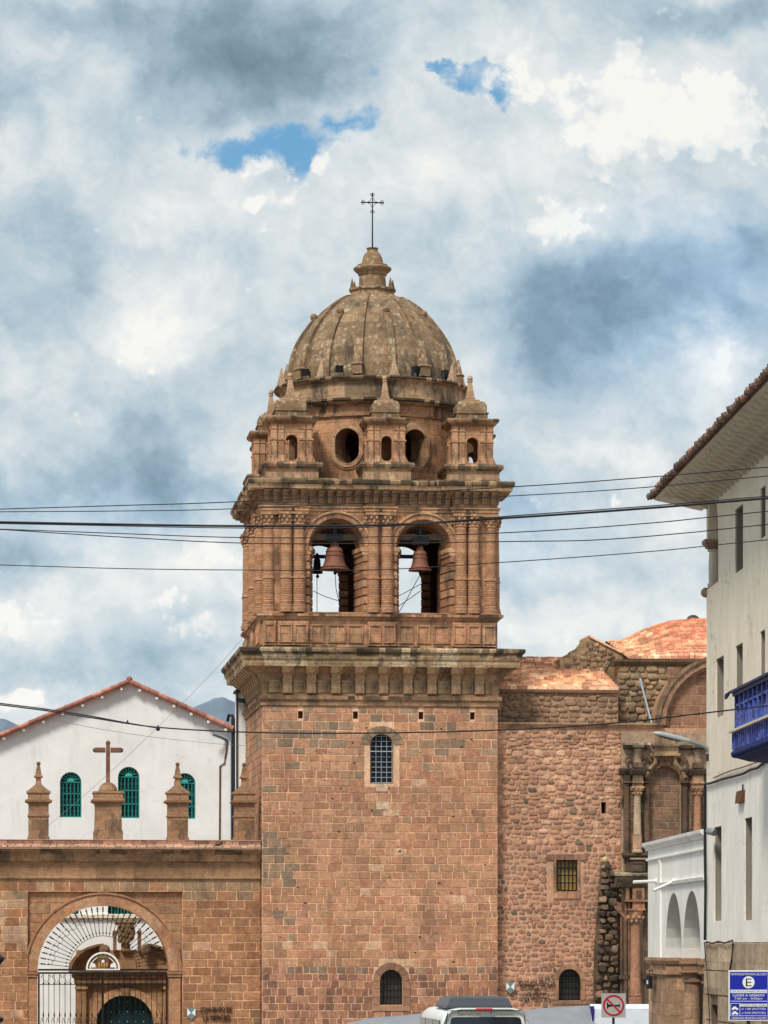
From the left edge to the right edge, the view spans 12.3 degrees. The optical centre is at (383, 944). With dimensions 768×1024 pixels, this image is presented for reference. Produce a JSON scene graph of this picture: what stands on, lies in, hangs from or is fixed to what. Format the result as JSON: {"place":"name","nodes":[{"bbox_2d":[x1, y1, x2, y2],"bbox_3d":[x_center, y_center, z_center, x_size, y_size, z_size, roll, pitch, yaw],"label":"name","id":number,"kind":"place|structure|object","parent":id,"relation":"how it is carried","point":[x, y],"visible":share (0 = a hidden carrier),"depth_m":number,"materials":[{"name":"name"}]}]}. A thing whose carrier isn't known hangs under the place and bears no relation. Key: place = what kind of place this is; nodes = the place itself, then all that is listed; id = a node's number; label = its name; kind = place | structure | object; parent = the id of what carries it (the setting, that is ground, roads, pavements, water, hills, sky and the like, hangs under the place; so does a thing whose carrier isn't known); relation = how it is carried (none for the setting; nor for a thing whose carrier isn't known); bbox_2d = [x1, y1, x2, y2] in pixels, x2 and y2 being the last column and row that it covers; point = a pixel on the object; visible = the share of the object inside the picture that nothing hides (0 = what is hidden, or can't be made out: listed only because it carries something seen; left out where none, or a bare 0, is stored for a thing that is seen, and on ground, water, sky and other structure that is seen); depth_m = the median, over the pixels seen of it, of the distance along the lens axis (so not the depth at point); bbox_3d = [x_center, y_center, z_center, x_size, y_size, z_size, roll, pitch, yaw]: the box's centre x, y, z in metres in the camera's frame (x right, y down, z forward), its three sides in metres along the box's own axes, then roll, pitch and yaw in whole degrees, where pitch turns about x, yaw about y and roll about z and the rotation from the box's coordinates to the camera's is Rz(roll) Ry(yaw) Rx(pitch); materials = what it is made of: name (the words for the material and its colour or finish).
{"place":"outdoors","nodes":[
{"label":"outdoors","id":0,"kind":"place"},
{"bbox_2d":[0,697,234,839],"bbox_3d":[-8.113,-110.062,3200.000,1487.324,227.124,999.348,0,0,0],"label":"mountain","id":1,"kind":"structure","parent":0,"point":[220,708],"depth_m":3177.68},
{"bbox_2d":[41,717,345,753],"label":"overhead cable","id":2,"kind":"object","parent":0,"point":[183,740],"visible":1,"depth_m":101.39,"materials":[{"name":"black rubber"}]},
{"bbox_2d":[0,0,767,724],"label":"sky","id":3,"kind":"structure","parent":0,"point":[574,193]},
{"bbox_2d":[521,1005,594,1023],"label":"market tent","id":4,"kind":"object","parent":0,"point":[570,1015],"visible":0.84,"depth_m":98.48,"materials":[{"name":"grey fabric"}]},
{"label":"ground","id":5,"kind":"structure","parent":0,"visible":0},
{"bbox_2d":[68,920,166,1023],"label":"courtyard portal","id":6,"kind":"object","parent":5,"relation":"on","point":[125,958],"visible":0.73,"depth_m":126.38,"materials":[{"name":"brown stone"}]},
{"bbox_2d":[96,995,152,1023],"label":"door","id":7,"kind":"structure","parent":6,"relation":"in","point":[118,1000],"depth_m":126.85,"materials":[{"name":"green wood"}]},
{"bbox_2d":[0,676,234,1023],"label":"gabled house","id":8,"kind":"structure","parent":5,"relation":"on","point":[73,767],"depth_m":129.93,"materials":[{"name":"white paint"}]},
{"bbox_2d":[60,772,80,816],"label":"window","id":9,"kind":"structure","parent":8,"relation":"in","point":[70,782],"depth_m":129.95,"materials":[{"name":"green wood"}]},
{"bbox_2d":[108,906,132,913],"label":"window","id":10,"kind":"structure","parent":8,"relation":"in","point":[122,911],"depth_m":130.17,"materials":[{"name":"green wood"}]},
{"bbox_2d":[118,767,138,817],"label":"window","id":11,"kind":"structure","parent":8,"relation":"in","point":[128,777],"depth_m":130.17,"materials":[{"name":"green wood"}]},
{"bbox_2d":[174,773,194,818],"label":"window","id":12,"kind":"structure","parent":8,"relation":"in","point":[187,781],"depth_m":130.39,"materials":[{"name":"green wood"}]},
{"bbox_2d":[212,733,227,740],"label":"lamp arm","id":13,"kind":"object","parent":8,"relation":"attached to","point":[219,736],"visible":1,"depth_m":129.98},
{"bbox_2d":[0,741,260,1023],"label":"gateway wall","id":14,"kind":"structure","parent":5,"relation":"on","point":[194,905],"depth_m":118.05,"materials":[{"name":"brown stone"}]},
{"bbox_2d":[38,906,167,1023],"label":"iron gate","id":15,"kind":"structure","parent":14,"relation":"attached to","point":[102,963],"depth_m":118.34,"materials":[{"name":"metal"}]},
{"bbox_2d":[187,1008,195,1019],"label":"shield plaque","id":16,"kind":"object","parent":14,"relation":"attached to","point":[191,1013],"visible":1,"depth_m":118.14,"materials":[{"name":"grey paint"}]},
{"bbox_2d":[200,1007,231,1019],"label":"wall lettering","id":17,"kind":"object","parent":14,"relation":"attached to","point":[215,1009],"depth_m":118.21,"materials":[{"name":"black paint"}]},
{"bbox_2d":[233,689,245,789],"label":"white annex","id":18,"kind":"object","parent":5,"relation":"on","point":[240,725],"visible":0.18,"depth_m":126.33,"materials":[{"name":"paint"}]},
{"bbox_2d":[221,193,525,1023],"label":"bell tower","id":19,"kind":"structure","parent":5,"relation":"on","point":[377,875],"depth_m":118.51,"materials":[{"name":"stone"}]},
{"bbox_2d":[48,638,242,825],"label":"overhead cable","id":20,"kind":"object","parent":19,"relation":"attached to","point":[139,744],"visible":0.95,"depth_m":116.55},
{"bbox_2d":[238,698,245,703],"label":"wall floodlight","id":21,"kind":"object","parent":19,"relation":"attached to","point":[240,700],"depth_m":123.81,"materials":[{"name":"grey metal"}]},
{"bbox_2d":[288,440,293,460],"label":"oval window","id":22,"kind":"structure","parent":19,"relation":"in","point":[290,444],"depth_m":121.30,"materials":[{"name":"stone"}]},
{"bbox_2d":[301,369,310,379],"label":"floodlight","id":23,"kind":"object","parent":19,"relation":"on","point":[305,372],"visible":1,"depth_m":119.95,"materials":[{"name":"black paint"}]},
{"bbox_2d":[312,553,322,577],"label":"bell","id":24,"kind":"object","parent":19,"relation":"hanging from","point":[316,564],"visible":0.94,"depth_m":120.01,"materials":[{"name":"brown metal"}]},
{"bbox_2d":[320,524,348,610],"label":"bell","id":25,"kind":"object","parent":19,"relation":"hanging from","point":[334,557],"visible":0.94,"depth_m":118.81,"materials":[{"name":"red metal"}]},
{"bbox_2d":[335,365,343,375],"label":"floodlight","id":26,"kind":"object","parent":19,"relation":"on","point":[339,368],"visible":1,"depth_m":119.22,"materials":[{"name":"black paint"}]},
{"bbox_2d":[330,422,363,469],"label":"oval window","id":27,"kind":"structure","parent":19,"relation":"in","point":[338,437],"depth_m":119.57,"materials":[{"name":"stone"}]},
{"bbox_2d":[345,449,350,462],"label":"oval window","id":28,"kind":"structure","parent":19,"relation":"in","point":[347,455],"depth_m":124.58,"materials":[{"name":"stone"}]},
{"bbox_2d":[370,734,392,783],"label":"window","id":29,"kind":"structure","parent":19,"relation":"in","point":[381,751],"depth_m":118.73,"materials":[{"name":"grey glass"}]},
{"bbox_2d":[380,970,401,1004],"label":"window","id":30,"kind":"structure","parent":19,"relation":"in","point":[390,980],"depth_m":118.70,"materials":[{"name":"black glass"}]},
{"bbox_2d":[399,528,431,611],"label":"bell","id":31,"kind":"object","parent":19,"relation":"hanging from","point":[419,558],"visible":0.97,"depth_m":119.17,"materials":[{"name":"red metal"}]},
{"bbox_2d":[411,366,420,376],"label":"floodlight","id":32,"kind":"object","parent":19,"relation":"on","point":[415,369],"visible":1,"depth_m":119.39,"materials":[{"name":"black paint"}]},
{"bbox_2d":[405,423,429,470],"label":"oval window","id":33,"kind":"structure","parent":19,"relation":"in","point":[419,437],"depth_m":120.01,"materials":[{"name":"stone"}]},
{"bbox_2d":[441,370,448,379],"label":"floodlight","id":34,"kind":"object","parent":19,"relation":"on","point":[444,374],"visible":1,"depth_m":120.12,"materials":[{"name":"black paint"}]},
{"bbox_2d":[347,1013,422,1023],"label":"market tent","id":35,"kind":"object","parent":5,"relation":"on","point":[409,1019],"visible":0.55,"depth_m":99.79,"materials":[{"name":"grey fabric"}]},
{"bbox_2d":[497,615,705,1009],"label":"stone church","id":36,"kind":"structure","parent":5,"relation":"on","point":[558,817],"depth_m":119.67,"materials":[{"name":"brown stone"}]},
{"bbox_2d":[506,982,514,993],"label":"shield plaque","id":37,"kind":"object","parent":36,"relation":"attached to","point":[510,987],"visible":1,"depth_m":119.28,"materials":[{"name":"grey paint"}]},
{"bbox_2d":[519,981,554,997],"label":"wall lettering","id":38,"kind":"object","parent":36,"relation":"attached to","point":[538,995],"depth_m":119.37,"materials":[{"name":"black paint"}]},
{"bbox_2d":[556,860,576,890],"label":"window","id":39,"kind":"structure","parent":36,"relation":"in","point":[566,870],"depth_m":119.63,"materials":[{"name":"yellow glass"}]},
{"bbox_2d":[559,969,579,999],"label":"window","id":40,"kind":"structure","parent":36,"relation":"in","point":[569,980],"depth_m":119.86,"materials":[{"name":"black glass"}]},
{"bbox_2d":[639,678,651,722],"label":"pole","id":41,"kind":"object","parent":36,"relation":"on","point":[645,699],"visible":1,"depth_m":120.68,"materials":[{"name":"white metal"}]},
{"bbox_2d":[593,857,618,1003],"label":"ruined buttress","id":42,"kind":"structure","parent":5,"relation":"on","point":[606,962],"depth_m":119.51,"materials":[{"name":"stone"}]},
{"bbox_2d":[601,993,625,1023],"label":"road sign","id":43,"kind":"object","parent":5,"relation":"on","point":[613,1006],"visible":1,"depth_m":88.98,"materials":[{"name":"silver metal"}]},
{"bbox_2d":[589,1004,648,1023],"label":"market tent","id":44,"kind":"object","parent":5,"relation":"on","point":[637,1013],"visible":0.66,"depth_m":97.99,"materials":[{"name":"white fabric"}]},
{"bbox_2d":[613,732,705,1003],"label":"side portal","id":45,"kind":"object","parent":5,"relation":"on","point":[662,781],"visible":0.6,"depth_m":119.60,"materials":[{"name":"brown stone"}]},
{"bbox_2d":[642,829,737,1023],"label":"white arcade","id":46,"kind":"object","parent":5,"relation":"on","point":[675,959],"visible":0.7,"depth_m":92.30,"materials":[{"name":"paint"}]},
{"bbox_2d":[633,878,656,883],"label":"flagpole","id":47,"kind":"object","parent":46,"relation":"attached to","point":[646,881],"visible":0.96,"depth_m":94.67,"materials":[{"name":"white metal"}]},
{"bbox_2d":[646,969,652,988],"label":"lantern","id":48,"kind":"object","parent":46,"relation":"attached to","point":[649,981],"visible":1,"depth_m":94.93,"materials":[{"name":"black paint"}]},
{"bbox_2d":[653,878,674,891],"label":"flagpole","id":49,"kind":"object","parent":46,"relation":"attached to","point":[662,886],"visible":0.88,"depth_m":90.86,"materials":[{"name":"white metal"}]},
{"bbox_2d":[646,364,767,1023],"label":"corner building","id":50,"kind":"structure","parent":5,"relation":"on","point":[734,593],"depth_m":79.55,"materials":[{"name":"beige paint"}]},
{"bbox_2d":[0,496,767,528],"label":"overhead cable","id":51,"kind":"object","parent":50,"relation":"attached to","point":[515,517],"visible":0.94,"depth_m":63.00,"materials":[{"name":"black rubber"}]},
{"bbox_2d":[0,704,767,733],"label":"overhead cable","id":52,"kind":"object","parent":50,"relation":"attached to","point":[397,732],"visible":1,"depth_m":62.90,"materials":[{"name":"black rubber"}]},
{"bbox_2d":[0,703,156,727],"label":"overhead cable","id":53,"kind":"object","parent":52,"relation":"attached to","point":[75,713],"visible":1,"depth_m":65.31,"materials":[{"name":"black rubber"}]},
{"bbox_2d":[0,467,767,509],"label":"overhead cable","id":54,"kind":"object","parent":50,"relation":"attached to","point":[389,493],"visible":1,"depth_m":62.93,"materials":[{"name":"black rubber"}]},
{"bbox_2d":[0,524,767,543],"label":"overhead cable","id":55,"kind":"object","parent":50,"relation":"attached to","point":[390,543],"visible":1,"depth_m":62.93,"materials":[{"name":"black rubber"}]},
{"bbox_2d":[0,476,767,511],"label":"overhead cable","id":56,"kind":"object","parent":50,"relation":"attached to","point":[385,502],"visible":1,"depth_m":62.95,"materials":[{"name":"black rubber"}]},
{"bbox_2d":[6,511,767,537],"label":"overhead cable","id":57,"kind":"object","parent":50,"relation":"attached to","point":[393,536],"visible":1,"depth_m":62.91,"materials":[{"name":"black rubber"}]},
{"bbox_2d":[6,539,767,570],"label":"overhead cable","id":58,"kind":"object","parent":50,"relation":"attached to","point":[392,569],"visible":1,"depth_m":62.93,"materials":[{"name":"black rubber"}]},
{"bbox_2d":[653,731,708,760],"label":"street lamp","id":59,"kind":"object","parent":50,"relation":"attached to","point":[670,736],"visible":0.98,"depth_m":84.58,"materials":[{"name":"grey metal"}]},
{"bbox_2d":[704,944,709,1023],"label":"wall cable","id":60,"kind":"object","parent":50,"relation":"attached to","point":[707,984],"depth_m":84.13,"materials":[{"name":"black rubber"}]},
{"bbox_2d":[706,828,716,835],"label":"floodlight","id":61,"kind":"object","parent":50,"relation":"attached to","point":[711,831],"visible":1,"depth_m":83.17,"materials":[{"name":"grey metal"}]},
{"bbox_2d":[715,826,720,920],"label":"window","id":62,"kind":"structure","parent":50,"relation":"in","point":[718,836],"depth_m":83.68,"materials":[{"name":"grey glass"}]},
{"bbox_2d":[704,940,733,969],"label":"wall cable","id":63,"kind":"object","parent":50,"relation":"attached to","point":[724,943],"depth_m":80.38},
{"bbox_2d":[717,656,723,717],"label":"window","id":64,"kind":"structure","parent":50,"relation":"in","point":[720,662],"depth_m":83.33,"materials":[{"name":"grey glass"}]},
{"bbox_2d":[704,763,763,784],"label":"wall cable","id":65,"kind":"object","parent":50,"relation":"attached to","point":[739,774],"depth_m":79.63,"materials":[{"name":"black rubber"}]},
{"bbox_2d":[713,762,757,777],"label":"wall cable","id":66,"kind":"object","parent":50,"relation":"attached to","point":[735,769],"depth_m":79.76,"materials":[{"name":"rubber"}]},
{"bbox_2d":[736,505,742,572],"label":"window","id":67,"kind":"structure","parent":50,"relation":"in","point":[739,518],"depth_m":80.24,"materials":[{"name":"grey glass"}]},
{"bbox_2d":[735,784,744,803],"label":"wall lamp","id":68,"kind":"object","parent":50,"relation":"attached to","point":[740,797],"visible":1,"depth_m":78.85,"materials":[{"name":"brown metal"}]},
{"bbox_2d":[737,643,742,686],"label":"window","id":69,"kind":"structure","parent":50,"relation":"in","point":[739,648],"depth_m":80.16,"materials":[{"name":"grey glass"}]},
{"bbox_2d":[746,817,751,919],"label":"window","id":70,"kind":"structure","parent":50,"relation":"in","point":[748,820],"depth_m":78.76,"materials":[{"name":"grey glass"}]},
{"bbox_2d":[761,630,764,674],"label":"window","id":71,"kind":"structure","parent":50,"relation":"in","point":[763,632],"depth_m":76.49,"materials":[{"name":"beige glass"}]},
{"bbox_2d":[762,487,764,537],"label":"window","id":72,"kind":"structure","parent":50,"relation":"in","point":[763,490],"depth_m":76.41,"materials":[{"name":"grey glass"}]},
{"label":"pavement","id":73,"kind":"structure","parent":0,"visible":0},
{"bbox_2d":[728,970,767,1023],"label":"parking sign","id":74,"kind":"object","parent":73,"relation":"on","point":[748,996],"visible":1,"depth_m":62.00,"materials":[{"name":"blue metal"}]},
{"label":"road","id":75,"kind":"structure","parent":0,"visible":0},
{"bbox_2d":[0,954,3,1022],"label":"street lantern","id":76,"kind":"object","parent":75,"relation":"on","point":[1,961],"visible":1,"depth_m":59.94,"materials":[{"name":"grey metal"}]},
{"bbox_2d":[420,996,528,1023],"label":"minibus","id":77,"kind":"object","parent":75,"relation":"on","point":[472,1010],"visible":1,"depth_m":70.17,"materials":[{"name":"silver metal"}]},
{"bbox_2d":[420,1017,439,1023],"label":"side window","id":78,"kind":"structure","parent":77,"relation":"in","point":[423,1020],"depth_m":71.85,"materials":[{"name":"grey glass"}]},
{"bbox_2d":[450,1017,520,1023],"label":"rear window","id":79,"kind":"structure","parent":77,"relation":"in","point":[455,1020],"depth_m":70.02,"materials":[{"name":"black glass"}]}
]}

